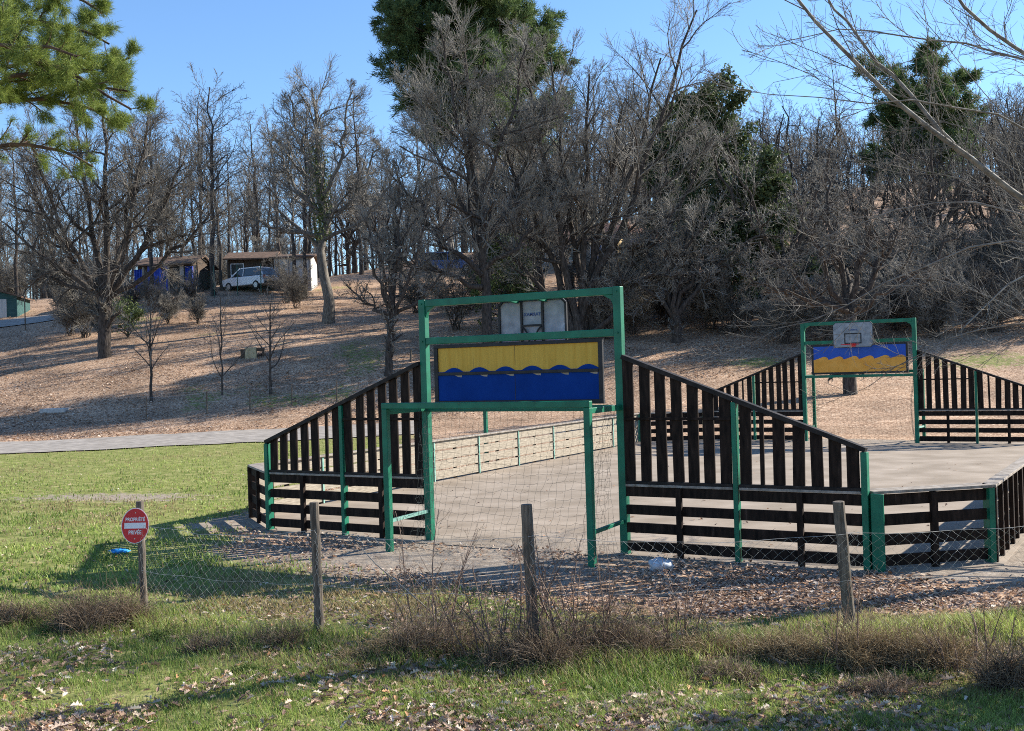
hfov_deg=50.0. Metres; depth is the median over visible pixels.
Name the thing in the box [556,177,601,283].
woodland oak
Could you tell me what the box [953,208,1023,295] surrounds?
bare shrub
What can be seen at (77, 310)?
bare shrub
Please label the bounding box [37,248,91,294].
bare shrub
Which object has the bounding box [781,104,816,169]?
woodland tree
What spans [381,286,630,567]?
sports goal
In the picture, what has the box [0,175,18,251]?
woodland tree
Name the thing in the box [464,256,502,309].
bare shrub
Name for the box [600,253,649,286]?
bare shrub
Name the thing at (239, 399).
rail fence
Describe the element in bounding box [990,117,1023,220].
woodland oak
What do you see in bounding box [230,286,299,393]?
sapling
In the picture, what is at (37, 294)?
bare shrub
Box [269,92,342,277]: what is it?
woodland tree
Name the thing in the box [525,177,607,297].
woodland oak
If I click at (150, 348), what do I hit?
sapling
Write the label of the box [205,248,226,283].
bare shrub
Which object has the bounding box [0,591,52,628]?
bramble clump
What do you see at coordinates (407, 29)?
pine tree
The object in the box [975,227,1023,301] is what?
bare shrub
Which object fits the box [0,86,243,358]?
oak tree
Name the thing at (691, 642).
dry grass tussock
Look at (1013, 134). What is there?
woodland oak
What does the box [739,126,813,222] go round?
woodland oak
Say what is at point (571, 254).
bare shrub
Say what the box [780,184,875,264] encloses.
woodland oak
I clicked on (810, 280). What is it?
bare shrub
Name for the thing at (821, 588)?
fallen leaves
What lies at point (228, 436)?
path
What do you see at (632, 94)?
woodland tree
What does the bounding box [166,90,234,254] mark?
woodland tree
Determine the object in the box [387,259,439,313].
bare shrub
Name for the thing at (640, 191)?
woodland oak
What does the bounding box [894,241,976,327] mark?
bare shrub
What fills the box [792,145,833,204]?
woodland oak
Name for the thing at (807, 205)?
woodland oak
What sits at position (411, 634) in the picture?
bramble clump
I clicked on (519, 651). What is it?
bramble clump
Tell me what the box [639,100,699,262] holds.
evergreen tree
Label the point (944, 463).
court floor
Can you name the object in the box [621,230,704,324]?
bare shrub
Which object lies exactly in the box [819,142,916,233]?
woodland oak
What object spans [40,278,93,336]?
bare shrub
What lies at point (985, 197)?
woodland oak
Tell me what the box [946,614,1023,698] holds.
bramble clump
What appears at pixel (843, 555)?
wire fence
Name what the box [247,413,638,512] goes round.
plank wall
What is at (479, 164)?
woodland tree
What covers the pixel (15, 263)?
woodland tree
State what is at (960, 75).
pine tree
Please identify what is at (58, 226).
woodland tree
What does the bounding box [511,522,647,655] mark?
bare shrub
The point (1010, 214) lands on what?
woodland oak
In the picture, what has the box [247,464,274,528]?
plank wall
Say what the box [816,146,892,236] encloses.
woodland oak
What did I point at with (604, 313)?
bare shrub
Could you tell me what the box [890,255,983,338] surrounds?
bare shrub
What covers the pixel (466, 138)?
bare tree
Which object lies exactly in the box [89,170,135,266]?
woodland tree
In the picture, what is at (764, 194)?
evergreen tree
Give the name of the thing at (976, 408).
slatted wing fence
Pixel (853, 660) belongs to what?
dry grass tussock
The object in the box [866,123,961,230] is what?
woodland oak
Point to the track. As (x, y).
(15, 321)
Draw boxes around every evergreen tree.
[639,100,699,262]
[664,88,721,307]
[683,63,761,275]
[718,143,838,327]
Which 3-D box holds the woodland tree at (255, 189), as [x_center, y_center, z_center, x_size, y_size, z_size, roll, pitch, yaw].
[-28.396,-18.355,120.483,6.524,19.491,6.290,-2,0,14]
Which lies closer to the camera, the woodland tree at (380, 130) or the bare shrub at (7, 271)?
the woodland tree at (380, 130)
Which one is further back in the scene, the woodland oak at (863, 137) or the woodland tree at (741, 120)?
the woodland oak at (863, 137)
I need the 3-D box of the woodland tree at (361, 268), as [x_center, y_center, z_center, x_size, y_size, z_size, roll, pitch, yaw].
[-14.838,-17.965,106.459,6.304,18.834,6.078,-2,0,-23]
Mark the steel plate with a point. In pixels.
(877, 517)
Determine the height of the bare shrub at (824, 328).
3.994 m
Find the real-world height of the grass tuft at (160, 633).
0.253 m
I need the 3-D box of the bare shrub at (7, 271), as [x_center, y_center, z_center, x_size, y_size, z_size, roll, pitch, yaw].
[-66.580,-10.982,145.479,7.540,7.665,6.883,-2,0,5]
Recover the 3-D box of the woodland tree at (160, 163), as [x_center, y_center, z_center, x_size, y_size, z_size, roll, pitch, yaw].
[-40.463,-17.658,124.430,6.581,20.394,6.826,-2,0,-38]
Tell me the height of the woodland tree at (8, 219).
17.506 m
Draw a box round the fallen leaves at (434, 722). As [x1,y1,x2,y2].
[0,586,1023,730]
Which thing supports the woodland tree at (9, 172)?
on the ground at (350, 355)
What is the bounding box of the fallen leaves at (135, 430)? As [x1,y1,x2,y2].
[0,268,1023,441]
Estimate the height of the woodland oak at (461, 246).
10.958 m
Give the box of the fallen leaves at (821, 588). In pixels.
[0,445,1023,632]
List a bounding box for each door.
[0,299,6,317]
[253,260,265,266]
[288,259,309,283]
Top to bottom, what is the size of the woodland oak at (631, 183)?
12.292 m
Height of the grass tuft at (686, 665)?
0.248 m
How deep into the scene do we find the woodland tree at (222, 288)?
84.06 m
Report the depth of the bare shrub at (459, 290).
60.46 m
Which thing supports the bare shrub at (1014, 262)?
on the ground at (350, 355)
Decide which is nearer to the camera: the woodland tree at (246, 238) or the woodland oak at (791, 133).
the woodland oak at (791, 133)
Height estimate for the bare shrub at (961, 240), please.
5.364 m
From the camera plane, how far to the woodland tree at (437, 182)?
140.19 m
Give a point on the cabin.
(246, 259)
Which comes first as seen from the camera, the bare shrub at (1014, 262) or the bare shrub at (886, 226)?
the bare shrub at (1014, 262)
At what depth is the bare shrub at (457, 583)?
9.67 m
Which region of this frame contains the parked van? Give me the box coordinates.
[425,252,467,272]
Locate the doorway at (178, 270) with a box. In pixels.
[173,266,184,291]
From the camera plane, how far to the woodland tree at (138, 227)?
140.81 m
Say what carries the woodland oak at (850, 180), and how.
on the ground at (350, 355)
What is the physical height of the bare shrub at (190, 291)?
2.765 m
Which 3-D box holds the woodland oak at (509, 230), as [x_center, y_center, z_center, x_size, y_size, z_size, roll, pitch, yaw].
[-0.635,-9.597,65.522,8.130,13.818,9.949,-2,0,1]
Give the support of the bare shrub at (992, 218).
on the ground at (350, 355)
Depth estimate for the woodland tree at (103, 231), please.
146.27 m
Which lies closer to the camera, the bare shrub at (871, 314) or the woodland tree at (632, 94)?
the bare shrub at (871, 314)
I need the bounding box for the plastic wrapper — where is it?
[109,548,130,553]
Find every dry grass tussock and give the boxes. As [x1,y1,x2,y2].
[330,619,415,663]
[647,599,763,661]
[728,610,838,669]
[784,596,919,676]
[842,604,1015,674]
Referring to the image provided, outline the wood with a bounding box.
[0,81,1023,298]
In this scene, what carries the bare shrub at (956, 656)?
on the ground at (350, 355)
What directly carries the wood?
on the ground at (350, 355)
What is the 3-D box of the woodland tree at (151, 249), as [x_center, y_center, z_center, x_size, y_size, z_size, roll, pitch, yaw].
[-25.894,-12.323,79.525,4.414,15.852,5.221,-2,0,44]
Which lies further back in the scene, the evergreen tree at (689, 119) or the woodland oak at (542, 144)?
the woodland oak at (542, 144)
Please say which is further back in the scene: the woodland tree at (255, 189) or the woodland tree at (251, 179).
the woodland tree at (251, 179)
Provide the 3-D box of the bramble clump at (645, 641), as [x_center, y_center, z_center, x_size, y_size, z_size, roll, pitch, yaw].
[0.837,2.191,9.080,1.317,0.791,1.206,-2,0,0]
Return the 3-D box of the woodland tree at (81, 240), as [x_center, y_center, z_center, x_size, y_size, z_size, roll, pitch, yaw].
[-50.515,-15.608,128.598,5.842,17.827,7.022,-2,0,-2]
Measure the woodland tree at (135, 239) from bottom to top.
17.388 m
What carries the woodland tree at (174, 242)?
on the ground at (350, 355)
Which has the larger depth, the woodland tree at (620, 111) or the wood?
the wood
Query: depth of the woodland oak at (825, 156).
87.83 m
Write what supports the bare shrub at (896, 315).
on the ground at (350, 355)
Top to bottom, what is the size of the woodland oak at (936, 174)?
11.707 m
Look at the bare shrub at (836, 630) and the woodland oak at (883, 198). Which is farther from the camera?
the woodland oak at (883, 198)
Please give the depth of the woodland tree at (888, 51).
123.10 m
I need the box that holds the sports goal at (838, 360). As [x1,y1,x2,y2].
[800,318,925,442]
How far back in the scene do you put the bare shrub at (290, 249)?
133.08 m
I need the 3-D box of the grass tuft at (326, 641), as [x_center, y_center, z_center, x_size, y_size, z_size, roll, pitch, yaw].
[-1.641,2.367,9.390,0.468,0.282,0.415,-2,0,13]
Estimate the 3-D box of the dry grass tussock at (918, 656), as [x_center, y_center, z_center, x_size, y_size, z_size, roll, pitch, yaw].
[3.298,2.156,8.583,1.528,0.694,1.000,-2,0,0]
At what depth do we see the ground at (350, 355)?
41.35 m
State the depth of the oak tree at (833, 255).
42.36 m
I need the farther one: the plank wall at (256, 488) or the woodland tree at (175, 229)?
the woodland tree at (175, 229)
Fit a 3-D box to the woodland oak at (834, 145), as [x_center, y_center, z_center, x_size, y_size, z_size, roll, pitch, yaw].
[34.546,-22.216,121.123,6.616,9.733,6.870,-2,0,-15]
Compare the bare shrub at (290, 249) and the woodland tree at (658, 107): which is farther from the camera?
the bare shrub at (290, 249)
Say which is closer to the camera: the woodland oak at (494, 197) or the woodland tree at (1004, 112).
the woodland tree at (1004, 112)
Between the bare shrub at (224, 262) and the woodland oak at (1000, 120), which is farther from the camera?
the bare shrub at (224, 262)
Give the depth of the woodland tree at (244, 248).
136.42 m
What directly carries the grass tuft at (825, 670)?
on the ground at (350, 355)
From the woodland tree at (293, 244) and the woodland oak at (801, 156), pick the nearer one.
the woodland oak at (801, 156)
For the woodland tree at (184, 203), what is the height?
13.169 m
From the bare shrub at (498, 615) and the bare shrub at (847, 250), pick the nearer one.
the bare shrub at (498, 615)
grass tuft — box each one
[31,607,76,635]
[134,616,191,641]
[216,655,271,674]
[289,625,347,654]
[433,655,484,674]
[565,657,611,678]
[657,649,711,674]
[719,689,780,705]
[798,654,843,682]
[889,662,941,685]
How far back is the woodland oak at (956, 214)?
78.56 m
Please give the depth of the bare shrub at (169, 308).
68.92 m
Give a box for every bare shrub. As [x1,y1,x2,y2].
[0,241,50,296]
[0,255,29,297]
[23,263,75,298]
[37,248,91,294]
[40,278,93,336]
[42,255,133,338]
[86,241,147,289]
[113,276,144,310]
[128,270,175,312]
[148,283,185,319]
[155,289,183,323]
[172,268,200,303]
[178,291,207,323]
[205,238,240,284]
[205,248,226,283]
[215,262,218,281]
[236,233,296,251]
[250,234,302,253]
[254,251,313,302]
[264,244,291,253]
[269,265,319,308]
[370,507,494,638]
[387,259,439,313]
[412,239,492,329]
[433,539,580,661]
[463,233,531,302]
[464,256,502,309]
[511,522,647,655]
[515,265,540,292]
[557,221,648,278]
[568,250,614,314]
[575,256,649,338]
[588,237,660,315]
[595,258,672,334]
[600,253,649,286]
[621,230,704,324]
[632,555,713,645]
[641,220,702,300]
[668,257,746,329]
[672,245,777,334]
[684,261,720,321]
[734,258,774,313]
[738,268,820,344]
[765,221,857,317]
[775,254,832,322]
[787,565,878,668]
[788,268,842,344]
[799,222,901,302]
[802,232,916,292]
[819,221,902,275]
[829,264,896,334]
[840,215,942,309]
[849,211,954,317]
[852,253,925,331]
[857,213,916,245]
[859,226,929,256]
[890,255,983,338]
[892,217,989,299]
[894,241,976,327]
[915,211,1022,310]
[919,596,1023,674]
[944,256,1023,332]
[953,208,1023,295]
[965,206,1023,273]
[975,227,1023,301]
[976,229,1023,317]
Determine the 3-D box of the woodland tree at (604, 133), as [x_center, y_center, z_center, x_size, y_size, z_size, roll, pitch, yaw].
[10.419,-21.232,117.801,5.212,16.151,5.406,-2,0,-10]
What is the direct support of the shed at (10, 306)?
on the ground at (350, 355)
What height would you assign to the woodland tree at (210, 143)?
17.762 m
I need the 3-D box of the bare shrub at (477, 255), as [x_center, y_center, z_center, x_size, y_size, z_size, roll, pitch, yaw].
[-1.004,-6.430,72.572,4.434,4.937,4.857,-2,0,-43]
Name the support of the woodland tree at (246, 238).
on the ground at (350, 355)
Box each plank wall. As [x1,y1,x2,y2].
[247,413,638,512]
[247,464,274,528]
[637,411,702,441]
[870,483,996,568]
[984,455,1023,561]
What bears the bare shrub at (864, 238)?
on the ground at (350, 355)
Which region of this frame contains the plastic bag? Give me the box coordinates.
[648,557,673,571]
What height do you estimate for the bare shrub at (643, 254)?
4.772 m
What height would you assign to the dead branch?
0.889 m
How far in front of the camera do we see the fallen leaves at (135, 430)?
52.25 m
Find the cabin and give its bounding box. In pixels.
[222,251,279,288]
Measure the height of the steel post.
1.700 m
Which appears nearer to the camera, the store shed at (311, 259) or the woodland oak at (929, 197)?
the woodland oak at (929, 197)
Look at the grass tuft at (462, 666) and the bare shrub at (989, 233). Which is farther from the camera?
the bare shrub at (989, 233)
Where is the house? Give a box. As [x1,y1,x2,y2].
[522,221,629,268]
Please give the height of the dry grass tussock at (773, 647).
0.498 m
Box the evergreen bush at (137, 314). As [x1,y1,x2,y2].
[111,293,146,337]
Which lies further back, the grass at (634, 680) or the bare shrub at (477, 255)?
the bare shrub at (477, 255)
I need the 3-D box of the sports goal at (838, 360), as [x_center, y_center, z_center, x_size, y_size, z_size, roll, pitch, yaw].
[9.504,0.540,30.111,3.104,3.560,1.984,-2,0,31]
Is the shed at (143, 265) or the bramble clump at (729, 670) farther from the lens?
the shed at (143, 265)
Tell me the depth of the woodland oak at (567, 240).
74.97 m
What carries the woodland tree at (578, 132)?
on the ground at (350, 355)
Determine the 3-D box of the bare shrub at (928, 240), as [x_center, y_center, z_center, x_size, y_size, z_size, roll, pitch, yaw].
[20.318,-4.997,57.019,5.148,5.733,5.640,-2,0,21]
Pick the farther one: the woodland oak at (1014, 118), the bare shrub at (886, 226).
the woodland oak at (1014, 118)
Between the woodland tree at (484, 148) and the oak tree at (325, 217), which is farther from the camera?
the woodland tree at (484, 148)
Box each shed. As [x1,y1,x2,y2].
[0,290,34,317]
[126,255,218,299]
[269,254,317,290]
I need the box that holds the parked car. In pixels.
[222,266,278,290]
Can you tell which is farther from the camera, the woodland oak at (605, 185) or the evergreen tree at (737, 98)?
the woodland oak at (605, 185)
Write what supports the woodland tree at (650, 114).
on the ground at (350, 355)
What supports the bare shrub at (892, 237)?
on the ground at (350, 355)
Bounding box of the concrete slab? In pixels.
[39,408,69,412]
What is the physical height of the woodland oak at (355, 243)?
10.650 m
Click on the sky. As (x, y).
(253, 42)
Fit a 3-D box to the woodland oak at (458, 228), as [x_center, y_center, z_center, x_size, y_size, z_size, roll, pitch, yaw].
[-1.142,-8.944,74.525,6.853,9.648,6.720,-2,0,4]
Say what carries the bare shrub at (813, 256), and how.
on the ground at (350, 355)
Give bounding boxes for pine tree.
[0,0,161,180]
[366,0,571,282]
[485,21,580,255]
[850,35,989,219]
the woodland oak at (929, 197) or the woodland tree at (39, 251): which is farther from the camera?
the woodland tree at (39, 251)
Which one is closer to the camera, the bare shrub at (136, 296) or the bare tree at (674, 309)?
the bare tree at (674, 309)
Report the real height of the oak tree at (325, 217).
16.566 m
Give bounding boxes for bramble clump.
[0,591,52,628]
[18,568,182,641]
[173,619,247,654]
[242,613,316,651]
[356,590,507,665]
[456,604,610,677]
[539,578,691,662]
[677,646,814,686]
[816,665,972,702]
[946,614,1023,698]
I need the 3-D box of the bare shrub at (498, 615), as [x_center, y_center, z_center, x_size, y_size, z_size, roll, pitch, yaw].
[-0.021,1.920,9.019,1.229,1.022,0.813,-2,0,0]
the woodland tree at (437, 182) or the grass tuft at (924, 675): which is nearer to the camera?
the grass tuft at (924, 675)
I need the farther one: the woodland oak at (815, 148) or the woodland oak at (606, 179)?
the woodland oak at (606, 179)
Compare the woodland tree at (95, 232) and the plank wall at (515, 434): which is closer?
the plank wall at (515, 434)
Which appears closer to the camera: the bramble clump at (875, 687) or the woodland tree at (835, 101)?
the bramble clump at (875, 687)
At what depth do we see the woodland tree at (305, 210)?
120.51 m
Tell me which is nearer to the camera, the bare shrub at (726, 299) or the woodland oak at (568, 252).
the bare shrub at (726, 299)
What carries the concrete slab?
on the ground at (350, 355)
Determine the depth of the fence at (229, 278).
80.50 m
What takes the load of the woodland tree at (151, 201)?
on the ground at (350, 355)
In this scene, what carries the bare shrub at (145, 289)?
on the ground at (350, 355)
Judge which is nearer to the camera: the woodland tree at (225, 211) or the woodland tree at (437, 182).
the woodland tree at (437, 182)
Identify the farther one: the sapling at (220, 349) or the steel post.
the sapling at (220, 349)
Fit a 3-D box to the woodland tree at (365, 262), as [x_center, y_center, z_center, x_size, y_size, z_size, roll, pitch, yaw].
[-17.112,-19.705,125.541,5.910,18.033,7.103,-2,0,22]
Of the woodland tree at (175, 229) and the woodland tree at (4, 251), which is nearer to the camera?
the woodland tree at (175, 229)
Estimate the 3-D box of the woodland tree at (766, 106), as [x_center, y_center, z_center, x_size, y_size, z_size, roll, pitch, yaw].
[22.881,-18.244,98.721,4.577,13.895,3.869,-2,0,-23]
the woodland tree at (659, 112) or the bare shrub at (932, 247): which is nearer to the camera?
the bare shrub at (932, 247)
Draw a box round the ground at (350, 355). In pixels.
[0,175,1023,730]
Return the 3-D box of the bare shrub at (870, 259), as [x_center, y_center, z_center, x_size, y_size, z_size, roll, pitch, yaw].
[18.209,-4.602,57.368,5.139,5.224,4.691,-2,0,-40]
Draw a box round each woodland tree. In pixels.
[0,126,45,294]
[0,136,29,236]
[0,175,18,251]
[0,182,21,243]
[0,189,14,254]
[0,201,20,266]
[2,124,64,298]
[5,145,61,297]
[12,175,53,270]
[19,193,47,299]
[19,218,39,298]
[43,184,76,296]
[44,211,83,258]
[56,165,99,258]
[57,158,108,294]
[74,192,102,257]
[76,188,115,254]
[80,179,113,253]
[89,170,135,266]
[93,180,142,253]
[100,178,139,275]
[114,165,153,292]
[115,87,190,300]
[115,162,148,250]
[132,119,186,256]
[134,148,166,257]
[141,149,183,256]
[142,157,176,248]
[156,191,187,256]
[157,121,216,254]
[157,128,214,256]
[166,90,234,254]
[168,198,190,255]
[170,102,231,254]
[171,63,258,295]
[177,107,242,290]
[204,164,241,267]
[213,145,254,278]
[219,178,243,251]
[222,108,274,251]
[222,139,270,251]
[232,151,263,251]
[233,169,264,251]
[234,184,266,246]
[236,151,270,248]
[236,172,273,244]
[241,123,300,244]
[246,93,314,283]
[248,105,297,253]
[259,176,288,235]
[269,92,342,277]
[271,100,338,298]
[282,125,345,253]
[286,136,322,253]
[310,153,350,276]
[327,148,354,275]
[329,83,385,274]
[330,149,365,272]
[335,119,392,270]
[353,126,402,213]
[390,114,446,257]
[424,149,451,222]
[460,130,498,209]
[478,122,502,194]
[535,76,577,174]
[558,102,598,208]
[564,96,593,210]
[569,99,602,183]
[573,88,603,198]
[575,75,620,215]
[585,91,627,195]
[595,70,641,218]
[599,81,647,209]
[604,83,638,221]
[619,102,656,231]
[632,81,660,210]
[643,71,681,171]
[646,81,674,171]
[718,104,750,153]
[742,89,786,160]
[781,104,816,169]
[803,50,869,212]
[867,47,909,193]
[976,88,1002,166]
[981,77,1023,169]
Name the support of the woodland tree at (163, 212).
on the ground at (350, 355)
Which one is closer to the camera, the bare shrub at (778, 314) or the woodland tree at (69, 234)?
the bare shrub at (778, 314)
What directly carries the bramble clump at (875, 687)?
on the ground at (350, 355)
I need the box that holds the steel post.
[483,412,488,462]
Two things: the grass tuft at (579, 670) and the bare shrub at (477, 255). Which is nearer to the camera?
the grass tuft at (579, 670)
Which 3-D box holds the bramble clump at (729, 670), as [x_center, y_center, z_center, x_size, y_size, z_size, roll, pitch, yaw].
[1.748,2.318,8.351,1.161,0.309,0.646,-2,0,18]
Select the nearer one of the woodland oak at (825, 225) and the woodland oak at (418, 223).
the woodland oak at (825, 225)
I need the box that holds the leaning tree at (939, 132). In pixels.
[680,0,1023,408]
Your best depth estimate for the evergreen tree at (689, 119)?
65.36 m
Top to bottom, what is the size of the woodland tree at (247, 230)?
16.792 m
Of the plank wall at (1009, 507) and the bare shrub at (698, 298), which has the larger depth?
the bare shrub at (698, 298)
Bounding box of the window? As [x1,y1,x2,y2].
[230,263,243,274]
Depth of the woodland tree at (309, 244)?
116.06 m
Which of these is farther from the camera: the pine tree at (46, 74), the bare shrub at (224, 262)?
the bare shrub at (224, 262)
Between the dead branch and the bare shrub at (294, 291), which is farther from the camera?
the bare shrub at (294, 291)
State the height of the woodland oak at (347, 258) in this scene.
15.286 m
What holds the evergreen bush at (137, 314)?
on the ground at (350, 355)
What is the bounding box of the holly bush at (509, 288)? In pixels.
[462,231,536,329]
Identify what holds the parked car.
on the ground at (350, 355)
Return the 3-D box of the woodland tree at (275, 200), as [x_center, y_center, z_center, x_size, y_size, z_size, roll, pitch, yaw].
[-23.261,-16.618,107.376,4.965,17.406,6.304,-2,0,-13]
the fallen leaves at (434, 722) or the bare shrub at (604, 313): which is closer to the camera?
the fallen leaves at (434, 722)
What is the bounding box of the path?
[0,420,413,452]
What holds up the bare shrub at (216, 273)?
on the ground at (350, 355)
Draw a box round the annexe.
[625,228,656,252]
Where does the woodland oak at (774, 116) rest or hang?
on the ground at (350, 355)
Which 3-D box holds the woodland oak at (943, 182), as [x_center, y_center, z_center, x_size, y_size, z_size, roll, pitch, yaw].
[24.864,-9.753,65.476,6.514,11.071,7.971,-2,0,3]
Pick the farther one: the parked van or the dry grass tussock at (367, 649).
the parked van
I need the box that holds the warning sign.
[121,508,148,543]
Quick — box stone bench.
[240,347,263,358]
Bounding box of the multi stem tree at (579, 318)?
[465,0,747,339]
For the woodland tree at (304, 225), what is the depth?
79.46 m
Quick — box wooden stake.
[24,296,25,328]
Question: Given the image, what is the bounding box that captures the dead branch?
[356,542,440,621]
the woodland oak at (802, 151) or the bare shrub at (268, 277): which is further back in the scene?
the woodland oak at (802, 151)
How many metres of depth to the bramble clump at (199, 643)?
9.53 m
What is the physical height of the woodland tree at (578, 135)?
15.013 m
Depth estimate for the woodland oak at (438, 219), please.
104.10 m
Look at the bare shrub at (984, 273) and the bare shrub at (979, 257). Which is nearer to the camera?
the bare shrub at (984, 273)
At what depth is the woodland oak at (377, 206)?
116.35 m
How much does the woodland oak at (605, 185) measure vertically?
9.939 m
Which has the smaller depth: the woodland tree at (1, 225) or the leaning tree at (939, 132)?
the leaning tree at (939, 132)
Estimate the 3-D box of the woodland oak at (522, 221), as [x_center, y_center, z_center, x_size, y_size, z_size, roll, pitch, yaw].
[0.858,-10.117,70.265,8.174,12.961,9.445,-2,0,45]
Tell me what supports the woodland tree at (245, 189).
on the ground at (350, 355)
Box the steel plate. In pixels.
[870,493,885,571]
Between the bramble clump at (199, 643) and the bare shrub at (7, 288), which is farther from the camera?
the bare shrub at (7, 288)
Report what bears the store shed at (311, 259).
on the ground at (350, 355)
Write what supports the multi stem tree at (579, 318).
on the ground at (350, 355)
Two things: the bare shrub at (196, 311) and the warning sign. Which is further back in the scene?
the bare shrub at (196, 311)
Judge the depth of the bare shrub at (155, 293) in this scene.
70.84 m
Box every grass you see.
[0,434,619,615]
[0,586,1023,730]
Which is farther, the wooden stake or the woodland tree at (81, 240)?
the woodland tree at (81, 240)
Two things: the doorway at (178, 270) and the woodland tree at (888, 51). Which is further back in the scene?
the woodland tree at (888, 51)
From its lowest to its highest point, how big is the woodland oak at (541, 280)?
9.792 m
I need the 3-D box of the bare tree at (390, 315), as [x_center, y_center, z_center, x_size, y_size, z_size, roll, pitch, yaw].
[-5.358,-4.424,51.763,6.145,10.335,4.352,-2,0,0]
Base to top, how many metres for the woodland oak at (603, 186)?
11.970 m
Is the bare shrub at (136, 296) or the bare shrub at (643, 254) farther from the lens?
the bare shrub at (136, 296)
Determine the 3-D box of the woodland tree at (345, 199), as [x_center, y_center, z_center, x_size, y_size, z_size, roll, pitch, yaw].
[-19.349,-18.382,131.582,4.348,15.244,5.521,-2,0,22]
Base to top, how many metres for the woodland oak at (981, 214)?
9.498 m
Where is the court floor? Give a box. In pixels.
[245,442,1023,574]
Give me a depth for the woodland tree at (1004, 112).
93.99 m
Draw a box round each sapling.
[116,296,173,401]
[189,272,260,394]
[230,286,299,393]
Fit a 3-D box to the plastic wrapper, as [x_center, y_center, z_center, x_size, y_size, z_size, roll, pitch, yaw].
[-5.404,2.557,15.097,0.303,0.088,0.248,-2,0,0]
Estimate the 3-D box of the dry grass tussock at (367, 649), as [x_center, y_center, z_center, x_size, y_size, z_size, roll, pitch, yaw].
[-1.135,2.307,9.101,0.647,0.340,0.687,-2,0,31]
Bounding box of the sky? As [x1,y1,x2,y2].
[0,0,1023,298]
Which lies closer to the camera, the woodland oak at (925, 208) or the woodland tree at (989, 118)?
the woodland oak at (925, 208)
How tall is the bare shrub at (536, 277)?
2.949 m
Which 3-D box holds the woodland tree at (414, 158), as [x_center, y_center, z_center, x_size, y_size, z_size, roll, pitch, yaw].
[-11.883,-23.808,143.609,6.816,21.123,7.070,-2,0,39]
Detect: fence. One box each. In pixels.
[136,501,1023,641]
[145,380,336,419]
[164,264,283,296]
[264,362,424,537]
[620,355,871,571]
[713,354,802,439]
[917,350,1023,443]
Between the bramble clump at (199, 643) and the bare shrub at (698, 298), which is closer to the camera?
the bramble clump at (199, 643)
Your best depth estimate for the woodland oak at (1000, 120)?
116.51 m
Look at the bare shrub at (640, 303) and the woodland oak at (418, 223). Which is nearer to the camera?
the bare shrub at (640, 303)
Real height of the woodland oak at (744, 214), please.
13.282 m
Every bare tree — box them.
[336,160,464,376]
[353,0,602,342]
[592,199,800,342]
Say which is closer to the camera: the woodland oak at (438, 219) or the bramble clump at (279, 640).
the bramble clump at (279, 640)
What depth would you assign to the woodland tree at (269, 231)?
116.44 m
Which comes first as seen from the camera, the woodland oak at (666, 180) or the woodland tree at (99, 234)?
the woodland oak at (666, 180)
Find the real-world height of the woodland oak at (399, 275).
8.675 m
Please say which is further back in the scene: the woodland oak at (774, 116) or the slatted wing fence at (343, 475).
the woodland oak at (774, 116)
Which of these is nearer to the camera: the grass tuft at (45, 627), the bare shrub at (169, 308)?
the grass tuft at (45, 627)
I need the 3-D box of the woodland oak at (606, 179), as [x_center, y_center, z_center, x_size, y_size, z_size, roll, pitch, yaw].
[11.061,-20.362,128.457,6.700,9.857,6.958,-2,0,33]
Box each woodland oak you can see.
[301,147,379,274]
[324,179,388,273]
[334,132,467,300]
[339,170,413,269]
[341,153,408,267]
[364,194,438,292]
[390,186,440,259]
[403,148,463,251]
[426,148,491,252]
[432,97,568,294]
[440,180,465,250]
[443,166,532,260]
[478,168,522,233]
[480,117,581,291]
[481,90,589,228]
[503,167,589,285]
[511,139,608,290]
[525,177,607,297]
[551,146,620,206]
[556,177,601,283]
[591,155,627,222]
[595,156,629,220]
[596,147,662,227]
[615,130,662,217]
[626,139,749,299]
[665,81,867,334]
[706,111,803,276]
[727,109,756,165]
[739,83,868,250]
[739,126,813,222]
[740,176,829,266]
[751,121,842,244]
[775,112,851,173]
[779,131,875,231]
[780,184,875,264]
[789,130,849,204]
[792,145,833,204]
[800,118,855,186]
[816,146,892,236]
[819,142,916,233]
[833,108,897,205]
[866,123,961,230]
[867,91,1005,295]
[874,116,1001,232]
[880,145,959,207]
[898,101,1013,234]
[926,132,1023,245]
[948,134,1023,229]
[967,82,1023,220]
[969,84,1023,209]
[974,145,1023,216]
[977,89,1023,170]
[979,117,1018,172]
[983,160,1023,266]
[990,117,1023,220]
[998,99,1022,153]
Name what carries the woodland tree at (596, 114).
on the ground at (350, 355)
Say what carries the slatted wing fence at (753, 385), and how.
on the ground at (350, 355)
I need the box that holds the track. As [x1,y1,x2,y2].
[0,314,58,326]
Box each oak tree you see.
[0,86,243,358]
[230,51,421,323]
[726,151,969,394]
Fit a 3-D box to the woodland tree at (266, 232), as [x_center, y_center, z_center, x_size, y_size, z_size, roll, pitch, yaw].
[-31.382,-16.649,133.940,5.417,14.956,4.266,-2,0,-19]
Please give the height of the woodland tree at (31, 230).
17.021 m
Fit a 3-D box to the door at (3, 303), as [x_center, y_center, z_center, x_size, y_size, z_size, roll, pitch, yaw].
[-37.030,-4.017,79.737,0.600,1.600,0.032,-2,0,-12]
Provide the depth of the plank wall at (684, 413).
32.47 m
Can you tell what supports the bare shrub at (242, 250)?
on the ground at (350, 355)
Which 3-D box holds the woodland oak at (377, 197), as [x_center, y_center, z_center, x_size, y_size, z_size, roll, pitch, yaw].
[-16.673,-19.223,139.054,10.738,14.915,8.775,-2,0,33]
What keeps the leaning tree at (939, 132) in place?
on the ground at (350, 355)

